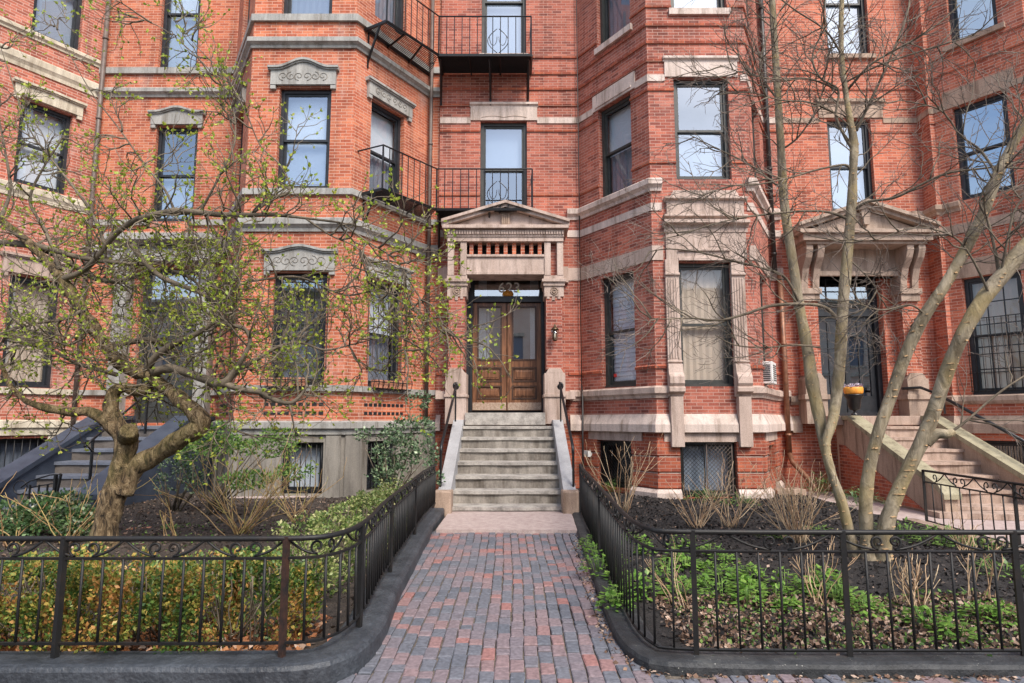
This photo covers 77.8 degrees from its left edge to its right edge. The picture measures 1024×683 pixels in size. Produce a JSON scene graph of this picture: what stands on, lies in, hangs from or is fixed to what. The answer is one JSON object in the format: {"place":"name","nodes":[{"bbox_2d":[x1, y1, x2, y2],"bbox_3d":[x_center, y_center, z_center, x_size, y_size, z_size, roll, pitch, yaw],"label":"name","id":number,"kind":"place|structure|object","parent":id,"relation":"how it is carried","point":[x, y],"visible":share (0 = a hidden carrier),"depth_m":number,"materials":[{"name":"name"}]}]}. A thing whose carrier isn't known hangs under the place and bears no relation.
{"place":"outdoors","nodes":[
{"label":"outdoors","id":0,"kind":"place"},
{"bbox_2d":[0,491,433,650],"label":"garden soil","id":1,"kind":"structure","parent":0,"point":[331,604],"depth_m":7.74,"materials":[{"name":"brown soil"}]},
{"bbox_2d":[13,473,62,502],"bbox_3d":[-7.035,2.277,9.392,0.713,0.645,0.051,0,-7,0],"label":"iron railing","id":2,"kind":"object","parent":1,"relation":"on","point":[56,483],"visible":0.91,"depth_m":9.40,"materials":[{"name":"black metal"}]},
{"bbox_2d":[0,471,80,547],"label":"dry stems","id":3,"kind":"object","parent":1,"relation":"on","point":[6,545],"visible":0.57,"depth_m":7.08,"materials":[{"name":"brown plant"}]},
{"bbox_2d":[0,486,98,535],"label":"evergreen shrub","id":4,"kind":"object","parent":1,"relation":"on","point":[9,526],"visible":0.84,"depth_m":7.25,"materials":[{"name":"green plant"}]},
{"bbox_2d":[0,455,149,543],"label":"dry stems","id":5,"kind":"object","parent":1,"relation":"on","point":[80,526],"visible":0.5,"depth_m":7.11,"materials":[{"name":"brown plant"}]},
{"bbox_2d":[0,0,160,468],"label":"brick house","id":6,"kind":"structure","parent":1,"relation":"on","point":[71,105],"depth_m":13.29,"materials":[{"name":"red brick"}]},
{"bbox_2d":[0,438,44,468],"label":"window","id":7,"kind":"structure","parent":6,"relation":"in","point":[10,443],"depth_m":12.72,"materials":[{"name":"paint"}]},
{"bbox_2d":[0,275,58,387],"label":"window","id":8,"kind":"structure","parent":6,"relation":"in","point":[43,378],"depth_m":13.09,"materials":[{"name":"glass"}]},
{"bbox_2d":[13,101,70,194],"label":"window","id":9,"kind":"structure","parent":6,"relation":"in","point":[63,121],"depth_m":13.51,"materials":[{"name":"glass"}]},
{"bbox_2d":[32,0,81,49],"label":"window","id":10,"kind":"structure","parent":6,"relation":"in","point":[52,9],"depth_m":13.96,"materials":[{"name":"glass"}]},
{"bbox_2d":[0,542,326,653],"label":"hedge","id":11,"kind":"object","parent":1,"relation":"on","point":[151,593],"visible":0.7,"depth_m":3.89,"materials":[{"name":"green plant"}]},
{"bbox_2d":[0,612,331,650],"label":"fallen leaves","id":12,"kind":"object","parent":1,"relation":"on","point":[226,636],"visible":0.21,"depth_m":4.06,"materials":[{"name":"orange plant"}]},
{"bbox_2d":[1,499,353,613],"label":"fallen leaves","id":13,"kind":"object","parent":1,"relation":"on","point":[125,533],"visible":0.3,"depth_m":8.77,"materials":[{"name":"brown plant"}]},
{"bbox_2d":[152,451,209,511],"bbox_3d":[-5.027,2.158,9.690,0.768,0.972,0.612,0,-7,0],"label":"weeping shrub","id":14,"kind":"object","parent":1,"relation":"on","point":[177,500],"visible":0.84,"depth_m":9.65,"materials":[{"name":"green plant"}]},
{"bbox_2d":[145,429,308,534],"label":"dry stems","id":15,"kind":"object","parent":1,"relation":"on","point":[245,528],"visible":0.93,"depth_m":7.69,"materials":[{"name":"brown plant"}]},
{"bbox_2d":[174,419,319,514],"bbox_3d":[-3.975,1.873,9.347,2.437,1.458,1.005,-1,-7,8],"label":"feathery shrub","id":16,"kind":"object","parent":1,"relation":"on","point":[249,442],"visible":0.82,"depth_m":9.33,"materials":[{"name":"green plant"}]},
{"bbox_2d":[72,0,441,497],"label":"brick house","id":17,"kind":"structure","parent":1,"relation":"on","point":[314,53],"depth_m":12.74,"materials":[{"name":"red brick"}]},
{"bbox_2d":[70,0,110,426],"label":"drain pipe","id":18,"kind":"object","parent":17,"relation":"attached to","point":[105,38],"visible":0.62,"depth_m":14.00,"materials":[{"name":"brown metal"}]},
{"bbox_2d":[0,416,215,509],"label":"stoop","id":19,"kind":"object","parent":17,"relation":"attached to","point":[34,464],"visible":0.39,"depth_m":11.05,"materials":[{"name":"stone"}]},
{"bbox_2d":[76,396,148,480],"bbox_3d":[-6.994,1.611,11.315,0.073,1.778,2.162,0,-7,0],"label":"handrail","id":20,"kind":"object","parent":19,"relation":"on","point":[92,441],"visible":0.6,"depth_m":10.61,"materials":[{"name":"black metal"}]},
{"bbox_2d":[140,311,174,418],"bbox_3d":[-7.665,0.501,13.750,0.570,2.340,0.065,0,-7,0],"label":"door","id":21,"kind":"structure","parent":17,"relation":"in","point":[152,404],"depth_m":13.63,"materials":[{"name":"grey paint"}]},
{"bbox_2d":[153,128,197,221],"bbox_3d":[-7.475,-3.680,14.410,1.530,2.600,0.540,0,-7,0],"label":"window","id":22,"kind":"structure","parent":17,"relation":"in","point":[163,147],"depth_m":14.31,"materials":[{"name":"glass"}]},
{"bbox_2d":[160,0,200,66],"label":"window","id":23,"kind":"structure","parent":17,"relation":"in","point":[189,5],"depth_m":14.72,"materials":[{"name":"glass"}]},
{"bbox_2d":[168,312,195,418],"bbox_3d":[-7.082,0.501,13.750,0.565,2.340,0.065,0,-7,0],"label":"door","id":24,"kind":"structure","parent":17,"relation":"in","point":[177,384],"depth_m":13.66,"materials":[{"name":"grey paint"}]},
{"bbox_2d":[260,278,329,389],"bbox_3d":[-3.955,-0.162,11.579,1.150,2.095,0.216,0,-7,0],"label":"window guard","id":25,"kind":"object","parent":17,"relation":"attached to","point":[320,322],"visible":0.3,"depth_m":11.68,"materials":[{"name":"black metal"}]},
{"bbox_2d":[272,274,327,384],"bbox_3d":[-3.935,-0.201,12.066,1.590,2.500,0.540,0,-7,0],"label":"window","id":26,"kind":"structure","parent":17,"relation":"in","point":[278,282],"depth_m":11.96,"materials":[{"name":"glass"}]},
{"bbox_2d":[283,443,322,492],"bbox_3d":[-3.770,2.277,11.447,0.700,0.889,0.019,0,-7,0],"label":"window guard","id":27,"kind":"object","parent":17,"relation":"attached to","point":[305,466],"visible":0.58,"depth_m":11.45,"materials":[{"name":"black metal"}]},
{"bbox_2d":[282,442,323,491],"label":"window","id":28,"kind":"structure","parent":17,"relation":"in","point":[318,470],"depth_m":11.66,"materials":[{"name":"glass"}]},
{"bbox_2d":[277,90,331,187],"bbox_3d":[-3.990,-3.883,12.352,1.000,2.041,0.205,0,-7,0],"label":"window","id":29,"kind":"structure","parent":17,"relation":"in","point":[318,157],"depth_m":12.41,"materials":[{"name":"glass"}]},
{"bbox_2d":[284,0,331,13],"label":"window","id":30,"kind":"structure","parent":17,"relation":"in","point":[290,6],"depth_m":12.80,"materials":[{"name":"glass"}]},
{"bbox_2d":[367,440,391,489],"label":"window","id":31,"kind":"structure","parent":17,"relation":"in","point":[369,444],"depth_m":12.79,"materials":[{"name":"glass"}]},
{"bbox_2d":[368,280,399,385],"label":"window","id":32,"kind":"structure","parent":17,"relation":"in","point":[370,377],"depth_m":12.85,"materials":[{"name":"glass"}]},
{"bbox_2d":[369,102,400,193],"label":"window","id":33,"kind":"structure","parent":17,"relation":"in","point":[385,126],"depth_m":13.29,"materials":[{"name":"glass"}]},
{"bbox_2d":[366,283,412,391],"bbox_3d":[-2.382,-0.045,12.533,0.219,2.099,1.120,-4,-8,32],"label":"window guard","id":34,"kind":"object","parent":17,"relation":"attached to","point":[384,382],"visible":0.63,"depth_m":12.46,"materials":[{"name":"black metal"}]},
{"bbox_2d":[375,0,403,34],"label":"window","id":35,"kind":"structure","parent":17,"relation":"in","point":[380,5],"depth_m":13.78,"materials":[{"name":"glass"}]},
{"bbox_2d":[424,0,434,423],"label":"drain pipe","id":36,"kind":"object","parent":17,"relation":"attached to","point":[430,145],"visible":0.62,"depth_m":13.90,"materials":[{"name":"brown metal"}]},
{"bbox_2d":[0,0,521,550],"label":"tree","id":37,"kind":"object","parent":1,"relation":"on","point":[128,466],"visible":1,"depth_m":6.72,"materials":[{"name":"green plant"}]},
{"bbox_2d":[239,443,346,522],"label":"dry stems","id":38,"kind":"object","parent":1,"relation":"on","point":[302,508],"visible":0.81,"depth_m":8.69,"materials":[{"name":"brown plant"}]},
{"bbox_2d":[255,477,412,611],"bbox_3d":[-1.582,1.947,6.792,0.818,0.670,4.361,0,-7,0],"label":"hedge","id":39,"kind":"object","parent":1,"relation":"on","point":[356,515],"visible":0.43,"depth_m":5.51,"materials":[{"name":"green plant"}]},
{"bbox_2d":[352,387,445,492],"bbox_3d":[-1.856,1.732,10.440,1.695,2.006,1.259,0,-7,0],"label":"climbing shrub","id":40,"kind":"object","parent":1,"relation":"on","point":[404,442],"visible":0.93,"depth_m":10.35,"materials":[{"name":"green plant"}]},
{"bbox_2d":[436,511,576,534],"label":"path slab","id":41,"kind":"structure","parent":0,"point":[532,522],"depth_m":8.85,"materials":[{"name":"pink stone"}]},
{"bbox_2d":[337,517,1023,682],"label":"sidewalk","id":42,"kind":"structure","parent":0,"point":[846,680],"depth_m":4.51,"materials":[{"name":"red brick"}]},
{"bbox_2d":[0,508,443,682],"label":"garden kerb","id":43,"kind":"structure","parent":42,"relation":"on","point":[352,649],"depth_m":3.55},
{"bbox_2d":[0,464,436,658],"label":"iron fence","id":44,"kind":"object","parent":43,"relation":"on","point":[404,514],"visible":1,"depth_m":3.65,"materials":[{"name":"black metal"}]},
{"bbox_2d":[569,533,1021,682],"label":"fallen leaves","id":45,"kind":"object","parent":42,"relation":"on","point":[918,677],"visible":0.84,"depth_m":3.64,"materials":[{"name":"brown plant"}]},
{"bbox_2d":[572,512,1023,678],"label":"garden kerb","id":46,"kind":"structure","parent":42,"relation":"on","point":[631,641],"depth_m":3.71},
{"bbox_2d":[579,464,1023,656],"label":"iron fence","id":47,"kind":"object","parent":46,"relation":"on","point":[602,523],"visible":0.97,"depth_m":3.86,"materials":[{"name":"black metal"}]},
{"bbox_2d":[902,518,1023,549],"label":"garden kerb","id":48,"kind":"structure","parent":42,"relation":"on","point":[918,521],"depth_m":8.26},
{"bbox_2d":[921,469,1023,547],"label":"iron fence","id":49,"kind":"object","parent":48,"relation":"on","point":[1015,503],"visible":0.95,"depth_m":7.59,"materials":[{"name":"black metal"}]},
{"bbox_2d":[576,488,1023,648],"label":"garden soil","id":50,"kind":"structure","parent":0,"point":[663,640],"depth_m":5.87,"materials":[{"name":"brown soil"}]},
{"bbox_2d":[435,0,793,498],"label":"brick house","id":51,"kind":"structure","parent":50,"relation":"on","point":[628,109],"depth_m":13.05,"materials":[{"name":"red brick"}]},
{"bbox_2d":[357,144,532,252],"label":"fire escape balcony","id":52,"kind":"structure","parent":51,"relation":"attached to","point":[410,208],"depth_m":13.08,"materials":[{"name":"black metal"}]},
{"bbox_2d":[364,0,532,105],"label":"fire escape balcony","id":53,"kind":"structure","parent":51,"relation":"attached to","point":[500,63],"depth_m":13.58,"materials":[{"name":"black metal"}]},
{"bbox_2d":[472,303,506,410],"bbox_3d":[-0.484,0.319,13.703,0.732,2.330,0.062,0,-7,0],"label":"door","id":54,"kind":"structure","parent":51,"relation":"in","point":[492,398],"depth_m":13.64,"materials":[{"name":"brown wood"}]},
{"bbox_2d":[480,123,526,206],"bbox_3d":[-0.185,-3.829,14.348,1.630,2.480,0.540,0,-7,0],"label":"window","id":55,"kind":"structure","parent":51,"relation":"in","point":[503,145],"depth_m":14.33,"materials":[{"name":"clear glass"}]},
{"bbox_2d":[482,0,525,52],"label":"window","id":56,"kind":"structure","parent":51,"relation":"in","point":[489,7],"depth_m":14.67,"materials":[{"name":"glass"}]},
{"bbox_2d":[434,420,579,516],"bbox_3d":[-0.077,2.168,11.315,2.245,1.533,3.130,0,-7,0],"label":"stoop","id":57,"kind":"object","parent":51,"relation":"attached to","point":[507,468],"visible":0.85,"depth_m":11.02,"materials":[{"name":"stone"}]},
{"bbox_2d":[439,382,458,486],"bbox_3d":[-1.090,1.575,11.178,0.128,1.858,2.174,0,-7,0],"label":"handrail","id":58,"kind":"object","parent":57,"relation":"on","point":[455,386],"visible":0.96,"depth_m":10.74,"materials":[{"name":"black metal"}]},
{"bbox_2d":[557,382,574,486],"bbox_3d":[0.939,1.574,11.178,0.126,1.858,2.174,0,-7,0],"label":"handrail","id":59,"kind":"object","parent":57,"relation":"on","point":[560,385],"visible":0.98,"depth_m":10.75,"materials":[{"name":"black metal"}]},
{"bbox_2d":[507,303,541,410],"bbox_3d":[0.264,0.314,13.665,0.732,2.330,0.140,0,-7,0],"label":"door","id":60,"kind":"structure","parent":51,"relation":"in","point":[525,393],"depth_m":13.64,"materials":[{"name":"brown wood"}]},
{"bbox_2d":[576,0,583,467],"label":"drain pipe","id":61,"kind":"object","parent":51,"relation":"attached to","point":[582,407],"depth_m":13.58,"materials":[{"name":"black metal"}]},
{"bbox_2d":[600,0,629,43],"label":"window","id":62,"kind":"structure","parent":51,"relation":"in","point":[614,14],"depth_m":13.80,"materials":[{"name":"glass"}]},
{"bbox_2d":[601,441,632,487],"bbox_3d":[2.051,2.393,12.426,0.024,0.866,0.916,5,-8,-33],"label":"window guard","id":63,"kind":"object","parent":51,"relation":"attached to","point":[602,472],"visible":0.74,"depth_m":12.48,"materials":[{"name":"black metal"}]},
{"bbox_2d":[602,95,631,196],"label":"window","id":64,"kind":"structure","parent":51,"relation":"in","point":[616,120],"depth_m":13.38,"materials":[{"name":"clear glass"}]},
{"bbox_2d":[602,440,631,487],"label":"window","id":65,"kind":"structure","parent":51,"relation":"in","point":[613,443],"depth_m":12.97,"materials":[{"name":"black glass"}]},
{"bbox_2d":[604,272,635,387],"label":"window","id":66,"kind":"structure","parent":51,"relation":"in","point":[627,377],"depth_m":12.92,"materials":[{"name":"grey glass"}]},
{"bbox_2d":[682,443,705,494],"bbox_3d":[3.295,2.308,11.499,0.416,0.926,0.024,0,-7,0],"label":"window guard","id":67,"kind":"object","parent":51,"relation":"attached to","point":[704,469],"visible":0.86,"depth_m":11.50,"materials":[{"name":"black metal"}]},
{"bbox_2d":[671,0,724,7],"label":"window","id":68,"kind":"structure","parent":51,"relation":"in","point":[674,3],"depth_m":12.86,"materials":[{"name":"glass"}]},
{"bbox_2d":[673,80,729,178],"bbox_3d":[3.670,-4.076,12.595,1.660,2.460,0.540,0,-7,0],"label":"window","id":69,"kind":"structure","parent":51,"relation":"in","point":[686,118],"depth_m":12.48,"materials":[{"name":"glass"}]},
{"bbox_2d":[678,264,733,385],"bbox_3d":[3.595,-0.309,11.963,1.010,2.331,0.210,0,-7,0],"label":"window","id":70,"kind":"structure","parent":51,"relation":"in","point":[710,281],"depth_m":12.02,"materials":[{"name":"glass"}]},
{"bbox_2d":[680,442,736,496],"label":"window","id":71,"kind":"structure","parent":51,"relation":"in","point":[713,448],"depth_m":11.72,"materials":[{"name":"glass"}]},
{"bbox_2d":[705,443,733,494],"bbox_3d":[3.760,2.308,11.494,0.486,0.926,0.024,0,-7,0],"label":"window guard","id":72,"kind":"object","parent":51,"relation":"attached to","point":[707,463],"visible":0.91,"depth_m":11.49,"materials":[{"name":"grey metal"}]},
{"bbox_2d":[758,0,776,270],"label":"drain pipe","id":73,"kind":"object","parent":51,"relation":"attached to","point":[771,202],"visible":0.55,"depth_m":13.92,"materials":[{"name":"black metal"}]},
{"bbox_2d":[763,361,776,384],"bbox_3d":[4.879,0.612,12.207,0.325,0.420,0.546,-4,-8,29],"label":"air conditioner","id":74,"kind":"object","parent":51,"relation":"attached to","point":[767,378],"visible":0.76,"depth_m":11.95,"materials":[{"name":"white metal"}]},
{"bbox_2d":[777,275,817,492],"bbox_3d":[5.793,0.732,12.939,0.136,4.518,0.941,1,-7,-8],"label":"drain pipe","id":75,"kind":"object","parent":51,"relation":"attached to","point":[793,463],"visible":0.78,"depth_m":13.27,"materials":[{"name":"orange metal"}]},
{"bbox_2d":[577,438,662,512],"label":"dry stems","id":76,"kind":"object","parent":50,"relation":"on","point":[625,505],"visible":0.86,"depth_m":9.58,"materials":[{"name":"plant"}]},
{"bbox_2d":[614,568,667,600],"bbox_3d":[1.047,1.952,5.158,0.461,0.234,0.438,0,-7,0],"label":"leafy plant","id":77,"kind":"object","parent":50,"relation":"on","point":[641,584],"visible":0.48,"depth_m":5.09,"materials":[{"name":"green plant"}]},
{"bbox_2d":[641,537,690,608],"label":"dry stems","id":78,"kind":"object","parent":50,"relation":"on","point":[657,577],"visible":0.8,"depth_m":4.86,"materials":[{"name":"plant"}]},
{"bbox_2d":[667,474,730,527],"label":"dry stems","id":79,"kind":"object","parent":50,"relation":"on","point":[700,522],"visible":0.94,"depth_m":8.37,"materials":[{"name":"plant"}]},
{"bbox_2d":[702,561,745,585],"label":"leafy plant","id":80,"kind":"object","parent":50,"relation":"on","point":[731,570],"visible":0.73,"depth_m":5.57,"materials":[{"name":"green plant"}]},
{"bbox_2d":[686,455,780,527],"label":"dry stems","id":81,"kind":"object","parent":50,"relation":"on","point":[728,514],"visible":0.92,"depth_m":8.29,"materials":[{"name":"plant"}]},
{"bbox_2d":[729,578,767,606],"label":"leafy plant","id":82,"kind":"object","parent":50,"relation":"on","point":[746,596],"visible":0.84,"depth_m":4.86,"materials":[{"name":"green plant"}]},
{"bbox_2d":[735,452,852,543],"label":"dry stems","id":83,"kind":"object","parent":50,"relation":"on","point":[795,520],"visible":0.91,"depth_m":7.22,"materials":[{"name":"plant"}]},
{"bbox_2d":[564,0,1023,560],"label":"tree","id":84,"kind":"object","parent":50,"relation":"on","point":[930,434],"visible":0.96,"depth_m":6.49,"materials":[{"name":"brown plant"}]},
{"bbox_2d":[609,495,1023,606],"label":"fallen leaves","id":85,"kind":"object","parent":50,"relation":"on","point":[636,516],"visible":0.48,"depth_m":6.62,"materials":[{"name":"brown plant"}]},
{"bbox_2d":[789,529,859,605],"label":"dry stems","id":86,"kind":"object","parent":50,"relation":"on","point":[806,582],"visible":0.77,"depth_m":4.90,"materials":[{"name":"plant"}]},
{"bbox_2d":[648,591,1019,655],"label":"fallen leaves","id":87,"kind":"object","parent":50,"relation":"on","point":[822,630],"visible":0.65,"depth_m":4.40,"materials":[{"name":"brown plant"}]},
{"bbox_2d":[661,587,1019,657],"bbox_3d":[2.510,1.965,4.481,2.636,0.127,1.474,0,-7,0],"label":"greenery","id":88,"kind":"object","parent":50,"relation":"on","point":[880,635],"visible":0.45,"depth_m":4.43,"materials":[{"name":"green plant"}]},
{"bbox_2d":[850,592,897,619],"bbox_3d":[2.598,1.933,4.667,0.357,0.152,0.356,0,-7,0],"label":"leafy plant","id":89,"kind":"object","parent":50,"relation":"on","point":[865,605],"visible":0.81,"depth_m":4.61,"materials":[{"name":"green plant"}]},
{"bbox_2d":[889,554,939,608],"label":"dry stems","id":90,"kind":"object","parent":50,"relation":"on","point":[915,584],"visible":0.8,"depth_m":4.88,"materials":[{"name":"plant"}]},
{"bbox_2d":[899,602,954,627],"bbox_3d":[2.893,1.905,4.434,0.336,0.149,0.324,0,-7,0],"label":"leafy plant","id":91,"kind":"object","parent":50,"relation":"on","point":[921,610],"visible":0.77,"depth_m":4.43,"materials":[{"name":"green plant"}]},
{"bbox_2d":[925,612,977,642],"bbox_3d":[2.895,1.862,4.165,0.308,0.170,0.345,-4,-8,30],"label":"leafy plant","id":92,"kind":"object","parent":50,"relation":"on","point":[943,624],"visible":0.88,"depth_m":4.13,"materials":[{"name":"green plant"}]},
{"bbox_2d":[957,525,1005,598],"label":"dry stems","id":93,"kind":"object","parent":50,"relation":"on","point":[989,584],"visible":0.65,"depth_m":4.97,"materials":[{"name":"plant"}]},
{"bbox_2d":[973,599,1017,626],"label":"leafy plant","id":94,"kind":"object","parent":50,"relation":"on","point":[1002,609],"visible":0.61,"depth_m":4.46,"materials":[{"name":"green plant"}]},
{"bbox_2d":[768,0,1023,490],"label":"brick house","id":95,"kind":"structure","parent":0,"point":[931,267],"depth_m":13.42,"materials":[{"name":"brick"}]},
{"bbox_2d":[818,317,846,411],"bbox_3d":[6.880,0.494,13.773,0.620,2.080,0.060,0,-7,0],"label":"door","id":96,"kind":"structure","parent":95,"relation":"in","point":[843,408],"depth_m":13.74,"materials":[{"name":"paint"}]},
{"bbox_2d":[825,0,867,52],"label":"window","id":97,"kind":"structure","parent":95,"relation":"in","point":[857,7],"depth_m":14.67,"materials":[{"name":"glass"}]},
{"bbox_2d":[827,121,872,209],"bbox_3d":[7.485,-3.868,14.184,0.970,2.121,0.205,0,-7,0],"label":"window","id":98,"kind":"structure","parent":95,"relation":"in","point":[838,154],"depth_m":14.24,"materials":[{"name":"glass"}]},
{"bbox_2d":[845,317,877,411],"bbox_3d":[7.530,0.494,13.773,0.640,2.080,0.060,0,-7,0],"label":"door","id":99,"kind":"structure","parent":95,"relation":"in","point":[868,403],"depth_m":13.73,"materials":[{"name":"paint"}]},
{"bbox_2d":[836,416,1023,520],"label":"stoop","id":100,"kind":"object","parent":95,"relation":"attached to","point":[961,451],"visible":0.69,"depth_m":11.04,"materials":[{"name":"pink stone"}]},
{"bbox_2d":[843,383,863,414],"bbox_3d":[6.592,1.110,12.256,0.376,0.625,0.373,0,-7,0],"label":"urn","id":101,"kind":"object","parent":100,"relation":"on","point":[853,395],"visible":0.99,"depth_m":12.15,"materials":[{"name":"black metal"}]},
{"bbox_2d":[901,386,1023,442],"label":"handrail","id":102,"kind":"object","parent":100,"relation":"on","point":[960,407],"visible":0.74,"depth_m":11.77,"materials":[{"name":"black metal"}]},
{"bbox_2d":[948,0,997,42],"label":"window","id":103,"kind":"structure","parent":95,"relation":"in","point":[967,6],"depth_m":13.40,"materials":[{"name":"glass"}]},
{"bbox_2d":[954,92,1014,200],"bbox_3d":[9.691,-3.946,12.988,0.160,2.021,0.940,5,-9,-34],"label":"window","id":104,"kind":"structure","parent":95,"relation":"in","point":[968,184],"depth_m":13.05,"materials":[{"name":"glass"}]},
{"bbox_2d":[964,271,1023,394],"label":"window","id":105,"kind":"structure","parent":95,"relation":"in","point":[1005,302],"depth_m":12.65,"materials":[{"name":"glass"}]},
{"bbox_2d":[967,313,1023,391],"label":"window guard","id":106,"kind":"object","parent":95,"relation":"attached to","point":[998,371],"visible":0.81,"depth_m":12.43,"materials":[{"name":"black metal"}]},
{"bbox_2d":[983,440,1023,464],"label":"window","id":107,"kind":"structure","parent":95,"relation":"in","point":[1002,448],"depth_m":12.54,"materials":[{"name":"paint"}]},
{"bbox_2d":[806,491,1023,546],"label":"stone path","id":108,"kind":"structure","parent":0,"point":[910,513],"depth_m":9.42,"materials":[{"name":"pink stone"}]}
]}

